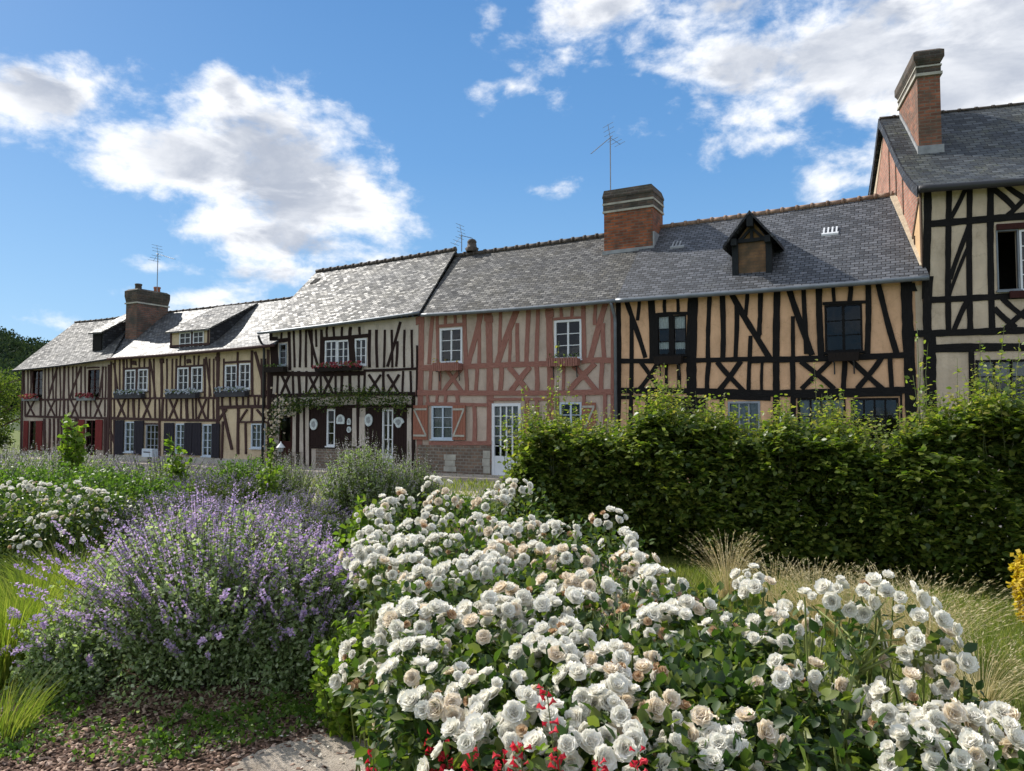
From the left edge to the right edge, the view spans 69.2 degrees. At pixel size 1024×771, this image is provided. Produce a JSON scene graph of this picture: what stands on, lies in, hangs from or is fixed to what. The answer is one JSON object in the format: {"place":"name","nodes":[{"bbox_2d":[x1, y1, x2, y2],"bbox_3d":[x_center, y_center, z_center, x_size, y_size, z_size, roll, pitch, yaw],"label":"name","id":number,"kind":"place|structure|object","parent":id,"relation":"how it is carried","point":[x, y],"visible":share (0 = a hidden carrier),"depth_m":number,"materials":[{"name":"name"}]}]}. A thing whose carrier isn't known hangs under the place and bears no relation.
{"place":"outdoors","nodes":[
{"label":"outdoors","id":0,"kind":"place"},
{"bbox_2d":[0,408,20,429],"bbox_3d":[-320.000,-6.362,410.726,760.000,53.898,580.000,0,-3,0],"label":"hill","id":1,"kind":"structure","parent":0,"point":[16,427],"depth_m":145.91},
{"bbox_2d":[0,326,49,411],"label":"woodland","id":2,"kind":"object","parent":1,"relation":"on","point":[16,352],"visible":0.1,"depth_m":276.28,"materials":[{"name":"plant"}]},
{"bbox_2d":[107,283,292,465],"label":"timber framed house","id":3,"kind":"structure","parent":0,"point":[205,351],"depth_m":28.89,"materials":[{"name":"white paint"}]},
{"bbox_2d":[123,422,133,452],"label":"french window","id":4,"kind":"structure","parent":3,"relation":"in","point":[130,425],"depth_m":30.14,"materials":[{"name":"blue paint"}]},
{"bbox_2d":[113,389,145,398],"bbox_3d":[-15.435,0.318,29.866,1.848,0.387,0.351,-2,-3,30],"label":"window box","id":5,"kind":"object","parent":3,"relation":"attached to","point":[120,394],"visible":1,"depth_m":29.78,"materials":[{"name":"wood"}]},
{"bbox_2d":[145,424,157,448],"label":"window","id":6,"kind":"structure","parent":3,"relation":"in","point":[146,441],"depth_m":29.45,"materials":[{"name":"grey paint"}]},
{"bbox_2d":[175,424,183,453],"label":"french window","id":7,"kind":"structure","parent":3,"relation":"in","point":[179,438],"depth_m":28.68,"materials":[{"name":"blue paint"}]},
{"bbox_2d":[164,388,199,398],"bbox_3d":[-12.649,0.291,28.349,1.870,0.387,0.352,-1,-3,28],"label":"window box","id":8,"kind":"object","parent":3,"relation":"attached to","point":[171,394],"visible":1,"depth_m":28.26,"materials":[{"name":"wood"}]},
{"bbox_2d":[177,367,188,390],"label":"window","id":9,"kind":"structure","parent":3,"relation":"in","point":[178,369],"depth_m":28.68,"materials":[{"name":"white paint"}]},
{"bbox_2d":[191,367,202,391],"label":"window","id":10,"kind":"structure","parent":3,"relation":"in","point":[192,368],"depth_m":28.30,"materials":[{"name":"white paint"}]},
{"bbox_2d":[200,424,211,457],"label":"french window","id":11,"kind":"structure","parent":3,"relation":"in","point":[206,435],"depth_m":27.95,"materials":[{"name":"blue paint"}]},
{"bbox_2d":[214,386,248,396],"bbox_3d":[-10.261,0.213,27.072,1.660,0.392,0.343,-1,-3,28],"label":"window box","id":12,"kind":"object","parent":3,"relation":"attached to","point":[226,392],"visible":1,"depth_m":26.96,"materials":[{"name":"wood"}]},
{"bbox_2d":[237,363,250,389],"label":"window","id":13,"kind":"structure","parent":3,"relation":"in","point":[240,365],"depth_m":27.07,"materials":[{"name":"white paint"}]},
{"bbox_2d":[249,424,265,449],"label":"window","id":14,"kind":"structure","parent":3,"relation":"in","point":[255,433],"depth_m":26.70,"materials":[{"name":"blue paint"}]},
{"bbox_2d":[224,733,369,770],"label":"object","id":15,"kind":"structure","parent":0,"point":[279,758],"depth_m":3.82,"materials":[{"name":"stone"}]},
{"bbox_2d":[303,514,348,565],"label":"green perennial","id":16,"kind":"object","parent":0,"point":[343,530],"visible":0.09,"depth_m":8.85,"materials":[{"name":"green plant"}]},
{"bbox_2d":[0,455,840,493],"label":"pavement","id":17,"kind":"structure","parent":0,"point":[464,477],"depth_m":23.33,"materials":[{"name":"stone"}]},
{"bbox_2d":[0,461,1001,526],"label":"street","id":18,"kind":"structure","parent":0,"point":[479,492],"depth_m":20.00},
{"bbox_2d":[0,430,1023,770],"bbox_3d":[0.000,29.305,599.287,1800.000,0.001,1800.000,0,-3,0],"label":"ground","id":19,"kind":"structure","parent":0,"point":[16,440],"depth_m":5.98,"materials":[{"name":"plant"}]},
{"bbox_2d":[0,405,15,450],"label":"leafy shrub","id":20,"kind":"object","parent":19,"relation":"on","point":[4,436],"visible":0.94,"depth_m":31.36,"materials":[{"name":"green plant"}]},
{"bbox_2d":[0,365,20,434],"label":"leafy tree","id":21,"kind":"object","parent":19,"relation":"on","point":[8,384],"visible":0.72,"depth_m":36.60,"materials":[{"name":"green plant"}]},
{"bbox_2d":[0,440,62,480],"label":"sage plant","id":22,"kind":"object","parent":19,"relation":"on","point":[4,465],"visible":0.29,"depth_m":14.07,"materials":[{"name":"plant"}]},
{"bbox_2d":[0,462,63,529],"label":"green perennial","id":23,"kind":"object","parent":19,"relation":"on","point":[6,477],"visible":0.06,"depth_m":11.38,"materials":[{"name":"green plant"}]},
{"bbox_2d":[0,440,131,473],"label":"sage plant","id":24,"kind":"object","parent":19,"relation":"on","point":[91,460],"visible":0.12,"depth_m":16.07,"materials":[{"name":"plant"}]},
{"bbox_2d":[0,461,136,528],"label":"green perennial","id":25,"kind":"object","parent":19,"relation":"on","point":[63,470],"visible":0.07,"depth_m":11.54,"materials":[{"name":"green plant"}]},
{"bbox_2d":[12,314,125,458],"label":"timber framed house","id":26,"kind":"structure","parent":19,"relation":"on","point":[59,371],"depth_m":32.52,"materials":[{"name":"beige wood"}]},
{"bbox_2d":[57,411,90,478],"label":"green perennial","id":27,"kind":"object","parent":19,"relation":"on","point":[77,442],"visible":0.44,"depth_m":14.37,"materials":[{"name":"green plant"}]},
{"bbox_2d":[30,464,194,540],"bbox_3d":[-5.890,1.730,10.893,2.274,1.131,2.382,0,-3,0],"label":"green perennial","id":28,"kind":"object","parent":19,"relation":"on","point":[139,484],"visible":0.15,"depth_m":10.82,"materials":[{"name":"green plant"}]},
{"bbox_2d":[96,450,227,496],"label":"sage plant","id":29,"kind":"object","parent":19,"relation":"on","point":[156,473],"visible":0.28,"depth_m":15.83,"materials":[{"name":"plant"}]},
{"bbox_2d":[161,433,192,488],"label":"green perennial","id":30,"kind":"object","parent":19,"relation":"on","point":[176,470],"visible":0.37,"depth_m":13.39,"materials":[{"name":"green plant"}]},
{"bbox_2d":[149,470,307,512],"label":"lavender plant","id":31,"kind":"object","parent":19,"relation":"on","point":[214,480],"visible":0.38,"depth_m":12.27,"materials":[{"name":"green plant"}]},
{"bbox_2d":[200,454,299,502],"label":"green perennial","id":32,"kind":"object","parent":19,"relation":"on","point":[247,470],"visible":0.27,"depth_m":13.32,"materials":[{"name":"green plant"}]},
{"bbox_2d":[255,438,282,502],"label":"green perennial","id":33,"kind":"object","parent":19,"relation":"on","point":[271,478],"visible":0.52,"depth_m":12.41,"materials":[{"name":"green plant"}]},
{"bbox_2d":[248,448,327,509],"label":"sage plant","id":34,"kind":"object","parent":19,"relation":"on","point":[299,482],"visible":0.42,"depth_m":13.34,"materials":[{"name":"plant"}]},
{"bbox_2d":[257,246,456,470],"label":"timber framed house","id":35,"kind":"structure","parent":19,"relation":"on","point":[332,314],"depth_m":25.20,"materials":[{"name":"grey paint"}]},
{"bbox_2d":[279,416,292,466],"bbox_3d":[-7.910,2.005,25.953,0.670,1.890,0.130,-1,-3,28],"label":"entrance door","id":36,"kind":"structure","parent":35,"relation":"in","point":[288,444],"depth_m":25.92,"materials":[{"name":"brown wood"}]},
{"bbox_2d":[255,384,413,466],"bbox_3d":[-5.851,1.534,24.494,6.291,3.167,0.836,-1,-3,26],"label":"climbing rose","id":37,"kind":"object","parent":35,"relation":"attached to","point":[273,431],"visible":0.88,"depth_m":24.88,"materials":[{"name":"green plant"}]},
{"bbox_2d":[312,360,361,371],"bbox_3d":[-5.800,-0.649,24.683,2.019,0.327,0.345,-1,-3,28],"label":"window box","id":38,"kind":"object","parent":35,"relation":"attached to","point":[345,366],"visible":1,"depth_m":24.59,"materials":[{"name":"red plant"}]},
{"bbox_2d":[355,338,366,365],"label":"window","id":39,"kind":"structure","parent":35,"relation":"in","point":[356,340],"depth_m":24.50,"materials":[{"name":"white paint"}]},
{"bbox_2d":[382,410,392,464],"bbox_3d":[-3.986,1.675,23.835,0.494,1.798,0.130,-1,-3,28],"label":"shop door","id":40,"kind":"structure","parent":35,"relation":"in","point":[388,425],"depth_m":23.87,"materials":[{"name":"white paint"}]},
{"bbox_2d":[0,519,844,770],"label":"mulch bed","id":41,"kind":"object","parent":19,"relation":"on","point":[97,763],"depth_m":4.15,"materials":[{"name":"brown plant"}]},
{"bbox_2d":[0,661,82,742],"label":"tall grass clump","id":42,"kind":"object","parent":41,"relation":"on","point":[11,724],"visible":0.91,"depth_m":4.12,"materials":[{"name":"plant"}]},
{"bbox_2d":[0,576,88,689],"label":"tall grass clump","id":43,"kind":"object","parent":41,"relation":"on","point":[7,658],"visible":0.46,"depth_m":4.84,"materials":[{"name":"plant"}]},
{"bbox_2d":[0,579,103,651],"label":"tall grass clump","id":44,"kind":"object","parent":41,"relation":"on","point":[4,602],"visible":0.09,"depth_m":5.33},
{"bbox_2d":[0,577,132,703],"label":"catmint plant","id":45,"kind":"object","parent":41,"relation":"on","point":[55,654],"visible":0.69,"depth_m":4.66,"materials":[{"name":"green plant"}]},
{"bbox_2d":[0,544,134,621],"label":"tall grass clump","id":46,"kind":"object","parent":41,"relation":"on","point":[19,578],"visible":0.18,"depth_m":6.09,"materials":[{"name":"plant"}]},
{"bbox_2d":[0,541,151,604],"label":"tall grass clump","id":47,"kind":"object","parent":41,"relation":"on","point":[41,569],"visible":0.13,"depth_m":6.81,"materials":[{"name":"plant"}]},
{"bbox_2d":[0,477,156,579],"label":"rose bush","id":48,"kind":"object","parent":41,"relation":"on","point":[40,529],"visible":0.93,"depth_m":8.32,"materials":[{"name":"white plant"}]},
{"bbox_2d":[82,489,245,556],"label":"lavender plant","id":49,"kind":"object","parent":41,"relation":"on","point":[162,508],"visible":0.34,"depth_m":9.20,"materials":[{"name":"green plant"}]},
{"bbox_2d":[9,474,365,719],"bbox_3d":[-2.077,1.321,5.312,2.380,1.379,2.275,0,-3,0],"label":"catmint plant","id":50,"kind":"object","parent":41,"relation":"on","point":[174,608],"visible":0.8,"depth_m":4.70,"materials":[{"name":"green plant"}]},
{"bbox_2d":[0,663,380,767],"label":"ground cover","id":51,"kind":"object","parent":41,"relation":"on","point":[294,709],"visible":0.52,"depth_m":4.11,"materials":[{"name":"green plant"}]},
{"bbox_2d":[0,660,389,770],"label":"mulch","id":52,"kind":"object","parent":41,"relation":"on","point":[260,742],"visible":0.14,"depth_m":4.10,"materials":[{"name":"brown plant"}]},
{"bbox_2d":[107,499,343,558],"bbox_3d":[-3.269,1.736,8.539,2.590,0.857,2.530,0,-3,0],"label":"lavender plant","id":53,"kind":"object","parent":41,"relation":"on","point":[277,511],"visible":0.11,"depth_m":8.62,"materials":[{"name":"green plant"}]},
{"bbox_2d":[215,506,371,703],"bbox_3d":[-1.414,1.394,4.923,0.974,1.203,1.048,0,-3,0],"label":"catmint plant","id":54,"kind":"object","parent":41,"relation":"on","point":[329,605],"visible":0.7,"depth_m":4.74,"materials":[{"name":"green plant"}]},
{"bbox_2d":[241,489,354,537],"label":"lavender plant","id":55,"kind":"object","parent":41,"relation":"on","point":[328,508],"visible":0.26,"depth_m":9.74,"materials":[{"name":"purple plant"}]},
{"bbox_2d":[308,607,391,741],"bbox_3d":[-0.831,1.627,4.223,0.656,0.687,0.645,1,-3,-26],"label":"mint plant","id":56,"kind":"object","parent":41,"relation":"on","point":[340,725],"visible":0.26,"depth_m":4.08,"materials":[{"name":"green plant"}]},
{"bbox_2d":[327,495,400,561],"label":"mint plant","id":57,"kind":"object","parent":41,"relation":"on","point":[354,524],"visible":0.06,"depth_m":6.48,"materials":[{"name":"green plant"}]},
{"bbox_2d":[311,430,418,533],"bbox_3d":[-2.109,1.433,10.740,1.577,1.678,1.546,0,-3,0],"label":"sage plant","id":58,"kind":"object","parent":41,"relation":"on","point":[370,478],"visible":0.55,"depth_m":10.46,"materials":[{"name":"plant"}]},
{"bbox_2d":[328,533,413,636],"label":"mint plant","id":59,"kind":"object","parent":41,"relation":"on","point":[359,594],"visible":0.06,"depth_m":5.37,"materials":[{"name":"green plant"}]},
{"bbox_2d":[388,442,442,534],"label":"sage plant","id":60,"kind":"object","parent":41,"relation":"on","point":[422,474],"visible":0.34,"depth_m":11.13,"materials":[{"name":"plant"}]},
{"bbox_2d":[328,622,515,770],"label":"rose bush","id":61,"kind":"object","parent":41,"relation":"on","point":[411,699],"visible":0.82,"depth_m":2.26,"materials":[{"name":"white plant"}]},
{"bbox_2d":[437,491,491,523],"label":"green perennial","id":62,"kind":"object","parent":41,"relation":"on","point":[460,515],"visible":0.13,"depth_m":12.68,"materials":[{"name":"green plant"}]},
{"bbox_2d":[328,475,658,761],"bbox_3d":[-0.151,1.325,4.702,2.154,1.284,3.438,0,-3,0],"label":"rose bush","id":63,"kind":"object","parent":41,"relation":"on","point":[531,548],"visible":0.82,"depth_m":4.54,"materials":[{"name":"white plant"}]},
{"bbox_2d":[352,547,745,770],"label":"rose bush","id":64,"kind":"object","parent":41,"relation":"on","point":[513,614],"visible":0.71,"depth_m":2.99,"materials":[{"name":"white plant"}]},
{"bbox_2d":[589,569,656,638],"bbox_3d":[0.488,0.962,3.292,0.281,0.151,0.967,0,-3,7],"label":"rose bud spray","id":65,"kind":"object","parent":64,"relation":"attached to","point":[613,614],"visible":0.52,"depth_m":3.20,"materials":[{"name":"plant"}]},
{"bbox_2d":[521,345,596,466],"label":"wispy shrub","id":66,"kind":"object","parent":41,"relation":"on","point":[558,403],"visible":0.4,"depth_m":10.89,"materials":[{"name":"green plant"}]},
{"bbox_2d":[674,528,771,602],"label":"feather grass","id":67,"kind":"object","parent":41,"relation":"on","point":[726,585],"depth_m":7.10,"materials":[{"name":"plant"}]},
{"bbox_2d":[630,563,988,770],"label":"rose bush","id":68,"kind":"object","parent":41,"relation":"on","point":[795,673],"visible":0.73,"depth_m":2.36,"materials":[{"name":"white plant"}]},
{"bbox_2d":[492,749,512,770],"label":"red salvia","id":69,"kind":"object","parent":19,"relation":"on","point":[496,767],"visible":0.99,"depth_m":1.81,"materials":[{"name":"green plant"}]},
{"bbox_2d":[509,741,531,770],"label":"red salvia","id":70,"kind":"object","parent":19,"relation":"on","point":[513,746],"visible":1,"depth_m":1.76,"materials":[{"name":"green plant"}]},
{"bbox_2d":[413,233,637,474],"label":"timber framed house","id":71,"kind":"structure","parent":19,"relation":"on","point":[499,324],"depth_m":22.19,"materials":[{"name":"pink paint"}]},
{"bbox_2d":[430,406,453,440],"bbox_3d":[-2.131,1.163,22.869,0.865,1.065,0.162,-1,-3,28],"label":"window","id":72,"kind":"structure","parent":71,"relation":"in","point":[443,414],"depth_m":22.91,"materials":[{"name":"white paint"}]},
{"bbox_2d":[432,358,461,380],"bbox_3d":[-1.987,-0.495,22.635,0.945,0.706,0.331,-1,-3,28],"label":"window box","id":73,"kind":"object","parent":71,"relation":"attached to","point":[447,366],"visible":1,"depth_m":22.53,"materials":[{"name":"wood"}]},
{"bbox_2d":[440,327,462,363],"bbox_3d":[-1.872,-1.207,22.819,0.879,1.125,0.130,-1,-3,28],"label":"window","id":74,"kind":"structure","parent":71,"relation":"in","point":[451,350],"depth_m":22.83,"materials":[{"name":"white paint"}]},
{"bbox_2d":[492,403,520,474],"bbox_3d":[-0.161,1.643,21.776,1.026,2.236,0.162,-1,-3,28],"label":"door","id":75,"kind":"structure","parent":71,"relation":"in","point":[498,409],"depth_m":21.87,"materials":[{"name":"white paint"}]},
{"bbox_2d":[546,352,579,377],"bbox_3d":[1.440,-0.585,20.771,0.977,0.704,0.343,-1,-3,28],"label":"window box","id":76,"kind":"object","parent":71,"relation":"attached to","point":[567,360],"visible":0.98,"depth_m":20.68,"materials":[{"name":"wood"}]},
{"bbox_2d":[554,319,581,359],"bbox_3d":[1.579,-1.274,20.946,0.898,1.161,0.130,-1,-3,28],"label":"window","id":77,"kind":"structure","parent":71,"relation":"in","point":[568,333],"depth_m":20.96,"materials":[{"name":"white paint"}]},
{"bbox_2d":[526,683,558,770],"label":"red salvia","id":78,"kind":"object","parent":19,"relation":"on","point":[542,747],"visible":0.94,"depth_m":1.77,"materials":[{"name":"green plant"}]},
{"bbox_2d":[548,747,565,770],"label":"red salvia","id":79,"kind":"object","parent":19,"relation":"on","point":[560,759],"visible":0.99,"depth_m":1.76,"materials":[{"name":"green plant"}]},
{"bbox_2d":[414,614,755,770],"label":"rose bush","id":80,"kind":"object","parent":19,"relation":"on","point":[593,691],"visible":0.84,"depth_m":2.04,"materials":[{"name":"white plant"}]},
{"bbox_2d":[629,745,647,770],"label":"red salvia","id":81,"kind":"object","parent":19,"relation":"on","point":[642,760],"visible":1,"depth_m":1.72,"materials":[{"name":"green plant"}]},
{"bbox_2d":[632,620,857,770],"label":"rose bush","id":82,"kind":"object","parent":19,"relation":"on","point":[772,744],"visible":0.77,"depth_m":2.00,"materials":[{"name":"white plant"}]},
{"bbox_2d":[486,323,1023,594],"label":"hornbeam hedge","id":83,"kind":"object","parent":19,"relation":"on","point":[867,513],"visible":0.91,"depth_m":8.44,"materials":[{"name":"green plant"}]},
{"bbox_2d":[602,184,928,483],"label":"timber framed house","id":84,"kind":"structure","parent":19,"relation":"on","point":[754,312],"depth_m":18.80,"materials":[{"name":"beige wood"}]},
{"bbox_2d":[655,315,670,355],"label":"window","id":85,"kind":"structure","parent":84,"relation":"in","point":[663,320],"depth_m":19.70,"materials":[{"name":"black glass"}]},
{"bbox_2d":[653,355,682,375],"bbox_3d":[4.083,-0.507,19.366,0.747,0.508,0.267,-1,-3,28],"label":"window box","id":86,"kind":"object","parent":84,"relation":"attached to","point":[659,361],"visible":0.99,"depth_m":19.28,"materials":[{"name":"wood"}]},
{"bbox_2d":[671,315,687,355],"bbox_3d":[4.395,-1.300,19.435,0.411,1.092,0.162,-1,-3,28],"label":"window","id":87,"kind":"structure","parent":84,"relation":"in","point":[678,322],"depth_m":19.49,"materials":[{"name":"black glass"}]},
{"bbox_2d":[728,401,760,433],"bbox_3d":[5.808,0.972,18.562,0.845,1.150,0.162,-1,-3,28],"label":"window","id":88,"kind":"structure","parent":84,"relation":"in","point":[753,406],"depth_m":18.58,"materials":[{"name":"grey paint"}]},
{"bbox_2d":[797,398,845,431],"bbox_3d":[7.386,0.943,17.706,1.123,1.290,0.162,-1,-3,28],"label":"shop window","id":89,"kind":"structure","parent":84,"relation":"in","point":[808,402],"depth_m":17.83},
{"bbox_2d":[828,352,858,373],"bbox_3d":[7.760,-0.518,17.368,0.662,0.497,0.267,-1,-3,28],"label":"window box","id":90,"kind":"object","parent":84,"relation":"attached to","point":[842,356],"visible":1,"depth_m":17.28,"materials":[{"name":"wood"}]},
{"bbox_2d":[824,303,863,353],"bbox_3d":[7.835,-1.345,17.549,0.875,1.162,0.130,-1,-3,28],"label":"window","id":91,"kind":"structure","parent":84,"relation":"in","point":[843,320],"depth_m":17.55,"materials":[{"name":"black glass"}]},
{"bbox_2d":[851,398,898,443],"bbox_3d":[8.383,0.913,17.148,1.051,1.251,0.130,-1,-3,28],"label":"shop window","id":92,"kind":"structure","parent":84,"relation":"in","point":[897,400],"depth_m":17.14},
{"bbox_2d":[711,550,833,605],"bbox_3d":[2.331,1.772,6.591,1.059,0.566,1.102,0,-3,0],"label":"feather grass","id":93,"kind":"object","parent":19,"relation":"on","point":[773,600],"depth_m":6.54,"materials":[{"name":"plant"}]},
{"bbox_2d":[729,553,883,633],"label":"feather grass","id":94,"kind":"object","parent":19,"relation":"on","point":[796,616],"depth_m":6.15,"materials":[{"name":"plant"}]},
{"bbox_2d":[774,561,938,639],"bbox_3d":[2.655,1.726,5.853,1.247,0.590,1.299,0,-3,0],"label":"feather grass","id":95,"kind":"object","parent":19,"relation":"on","point":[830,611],"depth_m":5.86,"materials":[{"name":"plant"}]},
{"bbox_2d":[813,602,935,770],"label":"rose cane","id":96,"kind":"object","parent":19,"relation":"on","point":[856,668],"visible":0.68,"depth_m":2.31,"materials":[{"name":"green plant"}]},
{"bbox_2d":[797,660,1023,767],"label":"feather grass","id":97,"kind":"object","parent":19,"relation":"on","point":[902,695],"depth_m":3.71,"materials":[{"name":"plant"}]},
{"bbox_2d":[904,321,930,574],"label":"wispy shrub","id":98,"kind":"object","parent":19,"relation":"on","point":[912,397],"visible":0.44,"depth_m":8.11,"materials":[{"name":"green plant"}]},
{"bbox_2d":[844,664,1023,770],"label":"rose bush","id":99,"kind":"object","parent":19,"relation":"on","point":[951,734],"visible":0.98,"depth_m":1.99,"materials":[{"name":"white plant"}]},
{"bbox_2d":[868,48,1023,493],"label":"timber framed house","id":100,"kind":"structure","parent":19,"relation":"on","point":[953,180],"depth_m":16.68,"materials":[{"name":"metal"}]},
{"bbox_2d":[975,359,1023,401],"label":"shop window","id":101,"kind":"structure","parent":100,"relation":"in","point":[1013,362],"depth_m":16.28,"materials":[{"name":"glass"}]},
{"bbox_2d":[996,229,1022,292],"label":"window","id":102,"kind":"structure","parent":100,"relation":"in","point":[1017,230],"depth_m":16.27,"materials":[{"name":"wood"}]},
{"bbox_2d":[960,337,1023,581],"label":"wispy shrub","id":103,"kind":"object","parent":19,"relation":"on","point":[999,374],"visible":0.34,"depth_m":7.80,"materials":[{"name":"green plant"}]},
{"bbox_2d":[1006,549,1023,621],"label":"golden shrub","id":104,"kind":"object","parent":19,"relation":"on","point":[1017,582],"visible":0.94,"depth_m":6.37,"materials":[{"name":"yellow plant"}]},
{"bbox_2d":[0,0,1023,343],"label":"sky","id":105,"kind":"structure","parent":0,"point":[263,145],"materials":[{"name":"blue"}]},
{"bbox_2d":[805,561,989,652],"bbox_3d":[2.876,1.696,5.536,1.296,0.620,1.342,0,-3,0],"label":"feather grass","id":106,"kind":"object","parent":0,"point":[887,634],"depth_m":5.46,"materials":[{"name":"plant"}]},
{"bbox_2d":[829,564,1023,675],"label":"feather grass","id":107,"kind":"object","parent":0,"point":[931,620],"depth_m":5.11,"materials":[{"name":"plant"}]},
{"bbox_2d":[877,615,1023,702],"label":"feather grass","id":108,"kind":"object","parent":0,"point":[992,689],"depth_m":4.46,"materials":[{"name":"plant"}]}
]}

